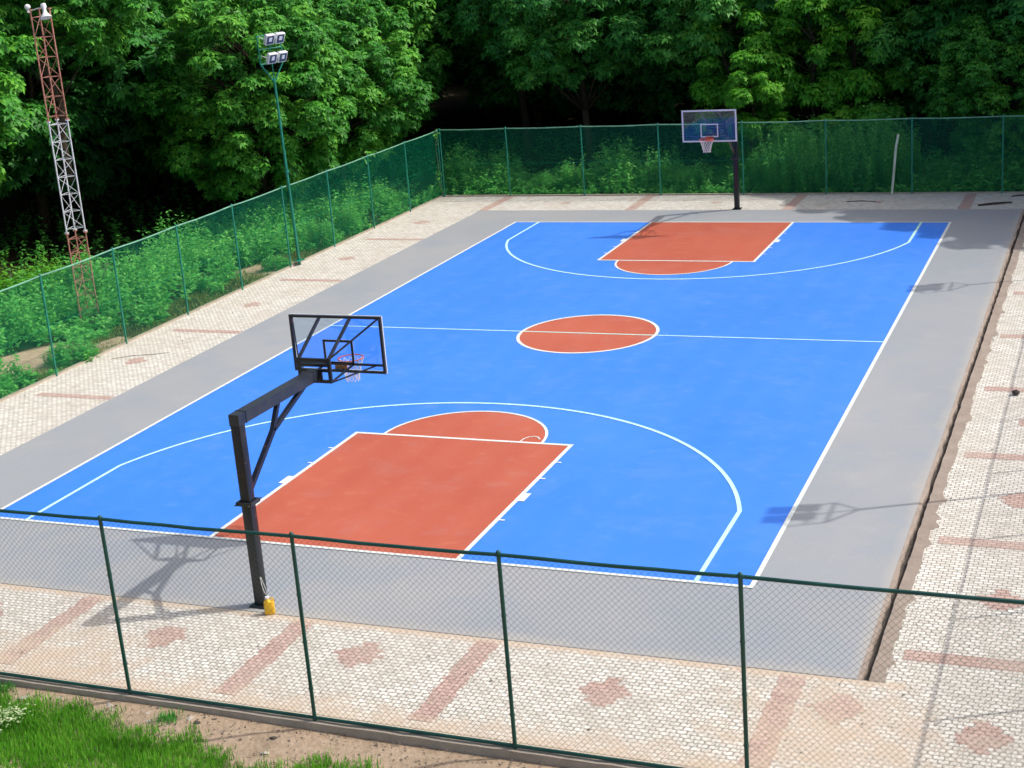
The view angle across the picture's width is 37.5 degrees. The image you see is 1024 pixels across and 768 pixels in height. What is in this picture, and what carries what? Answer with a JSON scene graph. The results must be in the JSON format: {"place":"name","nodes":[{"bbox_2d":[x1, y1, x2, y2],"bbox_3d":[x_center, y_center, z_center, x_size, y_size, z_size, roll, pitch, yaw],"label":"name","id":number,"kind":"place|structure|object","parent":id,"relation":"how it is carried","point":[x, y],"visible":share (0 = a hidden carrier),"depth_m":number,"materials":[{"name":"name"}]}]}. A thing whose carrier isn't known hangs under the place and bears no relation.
{"place":"outdoors","nodes":[
{"label":"outdoors","id":0,"kind":"place"},
{"bbox_2d":[113,352,169,358],"bbox_3d":[-9.854,-0.767,40.027,1.570,0.025,0.093,-7,17,-7],"label":"fallen stick","id":1,"kind":"object","parent":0,"point":[145,354],"visible":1,"depth_m":40.02,"materials":[{"name":"brown wood"}]},
{"bbox_2d":[13,234,354,380],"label":"bank grass","id":2,"kind":"structure","parent":0,"point":[167,319],"depth_m":45.73,"materials":[{"name":"green plant"}]},
{"bbox_2d":[0,684,383,767],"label":"grass","id":3,"kind":"structure","parent":0,"point":[105,739],"depth_m":20.70,"materials":[{"name":"green plant"}]},
{"bbox_2d":[0,698,35,732],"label":"flower clump","id":4,"kind":"object","parent":3,"relation":"on","point":[10,712],"visible":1,"depth_m":21.39,"materials":[{"name":"white plant"}]},
{"bbox_2d":[0,193,1023,767],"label":"paving","id":5,"kind":"structure","parent":0,"point":[976,545],"depth_m":22.41,"materials":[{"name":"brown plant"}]},
{"bbox_2d":[264,596,274,614],"bbox_3d":[-3.867,3.522,24.023,0.171,0.307,0.112,-6,17,-5],"label":"jug","id":6,"kind":"object","parent":5,"relation":"on","point":[267,603],"visible":0.94,"depth_m":23.98,"materials":[{"name":"yellow plastic"}]},
{"bbox_2d":[256,32,304,263],"bbox_3d":[-7.286,-7.481,48.480,0.522,7.493,0.957,12,23,43],"label":"floodlight pole","id":7,"kind":"object","parent":5,"relation":"on","point":[269,39],"visible":1,"depth_m":47.82,"materials":[{"name":"metal"}]},
{"bbox_2d":[0,191,1023,401],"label":"kerb","id":8,"kind":"structure","parent":5,"relation":"on","point":[160,326],"depth_m":52.76,"materials":[{"name":"concrete"}]},
{"bbox_2d":[0,129,443,396],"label":"chain link fence","id":9,"kind":"object","parent":8,"relation":"on","point":[184,264],"visible":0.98,"depth_m":45.10,"materials":[{"name":"green metal"}]},
{"bbox_2d":[432,128,443,195],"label":"vine","id":10,"kind":"object","parent":9,"relation":"attached to","point":[436,136],"visible":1,"depth_m":59.61,"materials":[{"name":"green plant"}]},
{"bbox_2d":[438,114,1023,196],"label":"chain link fence","id":11,"kind":"object","parent":8,"relation":"on","point":[712,162],"visible":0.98,"depth_m":55.25,"materials":[{"name":"green metal"}]},
{"bbox_2d":[681,109,741,209],"bbox_3d":[7.080,-7.464,50.841,1.820,3.950,4.249,3,18,22],"label":"basketball hoop","id":12,"kind":"object","parent":5,"relation":"on","point":[720,127],"visible":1,"depth_m":49.97,"materials":[{"name":"black metal"}]},
{"bbox_2d":[890,134,899,194],"bbox_3d":[13.502,-7.719,53.139,0.322,2.172,0.097,-1,17,13],"label":"white pole","id":13,"kind":"object","parent":5,"relation":"on","point":[894,163],"visible":1,"depth_m":53.10,"materials":[{"name":"plastic"}]},
{"bbox_2d":[857,209,1023,679],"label":"drain lip","id":14,"kind":"object","parent":5,"relation":"on","point":[896,575],"visible":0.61,"depth_m":27.25,"materials":[{"name":"grey concrete"}]},
{"bbox_2d":[863,216,1023,681],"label":"drain channel","id":15,"kind":"object","parent":5,"relation":"on","point":[902,572],"visible":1,"depth_m":27.02,"materials":[{"name":"stone"}]},
{"bbox_2d":[869,221,1023,681],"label":"drain kerb","id":16,"kind":"structure","parent":5,"relation":"on","point":[931,515],"depth_m":26.77,"materials":[{"name":"concrete"}]},
{"bbox_2d":[978,201,1011,205],"bbox_3d":[16.176,-6.045,50.463,1.144,0.088,0.078,-5,17,0],"label":"fallen stick","id":17,"kind":"object","parent":5,"relation":"on","point":[992,203],"visible":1,"depth_m":50.44,"materials":[{"name":"brown wood"}]},
{"bbox_2d":[1012,389,1019,394],"bbox_3d":[10.547,0.173,31.553,0.166,0.126,0.147,3,18,22],"label":"dark stone","id":18,"kind":"object","parent":5,"relation":"on","point":[1016,392],"visible":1,"depth_m":31.51,"materials":[{"name":"black stone"}]},
{"bbox_2d":[0,75,1023,767],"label":"ground","id":19,"kind":"structure","parent":0,"point":[454,111],"depth_m":61.10,"materials":[{"name":"green plant"}]},
{"bbox_2d":[0,681,15,694],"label":"grass tuft","id":20,"kind":"object","parent":19,"relation":"on","point":[6,686],"visible":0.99,"depth_m":22.43,"materials":[{"name":"green plant"}]},
{"bbox_2d":[0,249,30,307],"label":"shrub","id":21,"kind":"object","parent":19,"relation":"on","point":[3,285],"visible":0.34,"depth_m":45.88,"materials":[{"name":"green plant"}]},
{"bbox_2d":[0,291,42,335],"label":"shrub","id":22,"kind":"object","parent":19,"relation":"on","point":[9,310],"visible":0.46,"depth_m":43.41,"materials":[{"name":"green plant"}]},
{"bbox_2d":[0,19,52,184],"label":"tree","id":23,"kind":"object","parent":19,"relation":"on","point":[12,86],"visible":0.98,"depth_m":45.89,"materials":[{"name":"green plant"}]},
{"bbox_2d":[0,28,74,198],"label":"tree","id":24,"kind":"object","parent":19,"relation":"on","point":[18,191],"visible":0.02,"depth_m":62.43,"materials":[{"name":"green plant"}]},
{"bbox_2d":[4,248,73,310],"bbox_3d":[-14.647,-3.184,46.616,2.299,1.796,2.313,6,20,31],"label":"shrub","id":25,"kind":"object","parent":19,"relation":"on","point":[42,270],"visible":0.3,"depth_m":46.30,"materials":[{"name":"green plant"}]},
{"bbox_2d":[24,3,98,324],"bbox_3d":[-12.773,-6.156,43.233,0.709,9.296,0.706,3,18,22],"label":"lattice mast","id":26,"kind":"object","parent":19,"relation":"on","point":[45,15],"visible":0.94,"depth_m":43.13,"materials":[{"name":"red metal"}]},
{"bbox_2d":[40,336,100,368],"bbox_3d":[-11.793,-0.902,40.244,1.639,0.746,1.601,-13,19,-26],"label":"shrub","id":27,"kind":"object","parent":19,"relation":"on","point":[83,351],"visible":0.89,"depth_m":40.00,"materials":[{"name":"green plant"}]},
{"bbox_2d":[0,0,164,181],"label":"tree","id":28,"kind":"object","parent":19,"relation":"on","point":[80,23],"visible":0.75,"depth_m":49.24,"materials":[{"name":"green plant"}]},
{"bbox_2d":[48,244,127,305],"bbox_3d":[-13.476,-3.474,47.133,2.663,1.875,2.560,-16,20,-32],"label":"shrub","id":29,"kind":"object","parent":19,"relation":"on","point":[101,278],"visible":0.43,"depth_m":46.70,"materials":[{"name":"green plant"}]},
{"bbox_2d":[0,0,186,232],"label":"tree","id":30,"kind":"object","parent":19,"relation":"on","point":[32,168],"visible":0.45,"depth_m":57.02,"materials":[{"name":"green plant"}]},
{"bbox_2d":[34,0,248,198],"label":"tree","id":31,"kind":"object","parent":19,"relation":"on","point":[140,166],"depth_m":62.89,"materials":[{"name":"green plant"}]},
{"bbox_2d":[148,707,184,724],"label":"grass tuft","id":32,"kind":"object","parent":19,"relation":"on","point":[171,716],"visible":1,"depth_m":21.20,"materials":[{"name":"green plant"}]},
{"bbox_2d":[86,0,304,207],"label":"tree","id":33,"kind":"object","parent":19,"relation":"on","point":[164,128],"visible":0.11,"depth_m":58.30,"materials":[{"name":"green plant"}]},
{"bbox_2d":[0,161,440,397],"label":"undergrowth","id":34,"kind":"object","parent":19,"relation":"on","point":[144,274],"visible":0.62,"depth_m":49.22,"materials":[{"name":"green plant"}]},
{"bbox_2d":[132,0,365,216],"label":"tree","id":35,"kind":"object","parent":19,"relation":"on","point":[256,161],"visible":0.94,"depth_m":54.04,"materials":[{"name":"green plant"}]},
{"bbox_2d":[260,254,291,271],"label":"shrub","id":36,"kind":"object","parent":19,"relation":"on","point":[277,264],"visible":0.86,"depth_m":49.59,"materials":[{"name":"green plant"}]},
{"bbox_2d":[2,690,558,767],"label":"verge litter","id":37,"kind":"object","parent":19,"relation":"on","point":[376,744],"visible":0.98,"depth_m":20.43,"materials":[{"name":"brown plant"}]},
{"bbox_2d":[305,210,338,246],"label":"shrub","id":38,"kind":"object","parent":19,"relation":"on","point":[320,233],"visible":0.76,"depth_m":52.38,"materials":[{"name":"green plant"}]},
{"bbox_2d":[0,675,654,767],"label":"wall","id":39,"kind":"structure","parent":19,"relation":"on","point":[510,753],"depth_m":20.39,"materials":[{"name":"concrete"}]},
{"bbox_2d":[0,509,1023,767],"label":"chain link fence","id":40,"kind":"object","parent":39,"relation":"on","point":[500,555],"visible":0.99,"depth_m":19.24,"materials":[{"name":"green metal"}]},
{"bbox_2d":[233,0,439,194],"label":"tree","id":41,"kind":"object","parent":19,"relation":"on","point":[388,117],"visible":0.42,"depth_m":58.69,"materials":[{"name":"green plant"}]},
{"bbox_2d":[332,194,362,234],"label":"shrub","id":42,"kind":"object","parent":19,"relation":"on","point":[348,219],"visible":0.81,"depth_m":54.14,"materials":[{"name":"green plant"}]},
{"bbox_2d":[310,0,460,176],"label":"tree","id":43,"kind":"object","parent":19,"relation":"on","point":[412,19],"visible":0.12,"depth_m":64.10,"materials":[{"name":"green plant"}]},
{"bbox_2d":[370,1,459,102],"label":"tree","id":44,"kind":"object","parent":19,"relation":"on","point":[440,93],"depth_m":72.89,"materials":[{"name":"green plant"}]},
{"bbox_2d":[464,55,544,118],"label":"tree","id":45,"kind":"object","parent":19,"relation":"on","point":[542,114],"visible":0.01,"depth_m":82.15,"materials":[{"name":"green plant"}]},
{"bbox_2d":[0,114,1009,288],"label":"forest undergrowth","id":46,"kind":"object","parent":19,"relation":"on","point":[88,222],"visible":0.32,"depth_m":63.37,"materials":[{"name":"green plant"}]},
{"bbox_2d":[0,209,1021,679],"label":"court slab","id":47,"kind":"structure","parent":19,"relation":"on","point":[852,517],"depth_m":26.63,"materials":[{"name":"grey paint"}]},
{"bbox_2d":[228,313,387,608],"bbox_3d":[-3.487,1.124,25.519,1.820,3.950,4.249,3,18,22],"label":"basketball hoop","id":48,"kind":"object","parent":47,"relation":"on","point":[296,386],"visible":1,"depth_m":24.46,"materials":[{"name":"black metal"}]},
{"bbox_2d":[0,222,948,584],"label":"court surface","id":49,"kind":"object","parent":47,"relation":"on","point":[744,408],"visible":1,"depth_m":34.12,"materials":[{"name":"blue paint"}]},
{"bbox_2d":[0,222,950,587],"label":"court lines","id":50,"kind":"object","parent":49,"relation":"on","point":[522,496],"visible":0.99,"depth_m":31.23,"materials":[{"name":"white paint"}]},
{"bbox_2d":[215,222,790,558],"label":"key areas","id":51,"kind":"object","parent":49,"relation":"on","point":[454,494],"visible":0.99,"depth_m":30.17,"materials":[{"name":"red paint"}]},
{"bbox_2d":[423,0,600,156],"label":"tree","id":52,"kind":"object","parent":19,"relation":"on","point":[478,43],"visible":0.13,"depth_m":66.00,"materials":[{"name":"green plant"}]},
{"bbox_2d":[432,34,596,137],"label":"tree","id":53,"kind":"object","parent":19,"relation":"on","point":[494,87],"visible":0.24,"depth_m":71.86,"materials":[{"name":"green plant"}]},
{"bbox_2d":[527,170,557,193],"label":"shrub","id":54,"kind":"object","parent":19,"relation":"on","point":[542,180],"visible":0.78,"depth_m":59.42,"materials":[{"name":"green plant"}]},
{"bbox_2d":[560,153,588,192],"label":"shrub","id":55,"kind":"object","parent":19,"relation":"on","point":[566,172],"visible":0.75,"depth_m":58.89,"materials":[{"name":"green plant"}]},
{"bbox_2d":[452,0,698,166],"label":"tree","id":56,"kind":"object","parent":19,"relation":"on","point":[512,34],"visible":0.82,"depth_m":61.60,"materials":[{"name":"green plant"}]},
{"bbox_2d":[531,0,718,141],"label":"tree","id":57,"kind":"object","parent":19,"relation":"on","point":[646,82],"visible":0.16,"depth_m":67.84,"materials":[{"name":"green plant"}]},
{"bbox_2d":[634,147,670,191],"bbox_3d":[5.383,-8.221,58.013,1.589,1.710,1.408,-1,17,12],"label":"shrub","id":58,"kind":"object","parent":19,"relation":"on","point":[653,174],"visible":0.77,"depth_m":57.82,"materials":[{"name":"green plant"}]},
{"bbox_2d":[657,82,692,112],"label":"tree","id":59,"kind":"object","parent":19,"relation":"on","point":[690,102],"visible":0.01,"depth_m":78.88,"materials":[{"name":"green plant"}]},
{"bbox_2d":[672,158,717,191],"bbox_3d":[6.876,-7.961,57.484,1.781,1.304,1.852,4,19,25],"label":"shrub","id":60,"kind":"object","parent":19,"relation":"on","point":[694,180],"visible":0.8,"depth_m":57.26,"materials":[{"name":"green plant"}]},
{"bbox_2d":[598,0,825,159],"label":"tree","id":61,"kind":"object","parent":19,"relation":"on","point":[684,54],"visible":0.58,"depth_m":59.65,"materials":[{"name":"green plant"}]},
{"bbox_2d":[423,127,1023,196],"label":"undergrowth","id":62,"kind":"object","parent":19,"relation":"on","point":[724,178],"visible":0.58,"depth_m":58.28,"materials":[{"name":"green plant"}]},
{"bbox_2d":[682,0,787,162],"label":"tree","id":63,"kind":"object","parent":19,"relation":"on","point":[704,91],"visible":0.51,"depth_m":58.93,"materials":[{"name":"green plant"}]},
{"bbox_2d":[720,42,794,175],"bbox_3d":[9.347,-10.310,57.531,2.959,5.338,2.707,-4,17,3],"label":"tree","id":64,"kind":"object","parent":19,"relation":"on","point":[744,60],"visible":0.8,"depth_m":56.90,"materials":[{"name":"green plant"}]},
{"bbox_2d":[730,58,805,114],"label":"tree","id":65,"kind":"object","parent":19,"relation":"on","point":[792,107],"depth_m":68.77,"materials":[{"name":"green plant"}]},
{"bbox_2d":[747,114,853,192],"bbox_3d":[10.843,-8.692,56.290,3.981,2.799,3.820,3,18,22],"label":"shrub","id":66,"kind":"object","parent":19,"relation":"on","point":[772,179],"visible":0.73,"depth_m":55.58,"materials":[{"name":"green plant"}]},
{"bbox_2d":[754,0,857,151],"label":"tree","id":67,"kind":"object","parent":19,"relation":"on","point":[811,95],"visible":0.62,"depth_m":57.21,"materials":[{"name":"green plant"}]},
{"bbox_2d":[717,0,943,140],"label":"tree","id":68,"kind":"object","parent":19,"relation":"on","point":[736,29],"visible":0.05,"depth_m":59.51,"materials":[{"name":"green plant"}]},
{"bbox_2d":[796,0,918,158],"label":"tree","id":69,"kind":"object","parent":19,"relation":"on","point":[863,81],"visible":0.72,"depth_m":57.19,"materials":[{"name":"green plant"}]},
{"bbox_2d":[808,97,924,191],"bbox_3d":[13.111,-8.937,55.824,4.366,3.199,4.549,3,18,22],"label":"shrub","id":70,"kind":"object","parent":19,"relation":"on","point":[875,158],"visible":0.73,"depth_m":54.92,"materials":[{"name":"green plant"}]},
{"bbox_2d":[813,0,1020,157],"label":"tree","id":71,"kind":"object","parent":19,"relation":"on","point":[916,106],"visible":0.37,"depth_m":57.28,"materials":[{"name":"green plant"}]},
{"bbox_2d":[914,147,967,187],"bbox_3d":[15.624,-7.863,54.623,2.004,1.467,2.084,12,24,43],"label":"shrub","id":72,"kind":"object","parent":19,"relation":"on","point":[942,162],"visible":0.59,"depth_m":54.54,"materials":[{"name":"green plant"}]},
{"bbox_2d":[891,0,1023,115],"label":"tree","id":73,"kind":"object","parent":19,"relation":"on","point":[940,21],"visible":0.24,"depth_m":55.24,"materials":[{"name":"green plant"}]},
{"bbox_2d":[919,9,1023,177],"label":"tree","id":74,"kind":"object","parent":19,"relation":"on","point":[961,93],"visible":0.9,"depth_m":53.54,"materials":[{"name":"green plant"}]}
]}

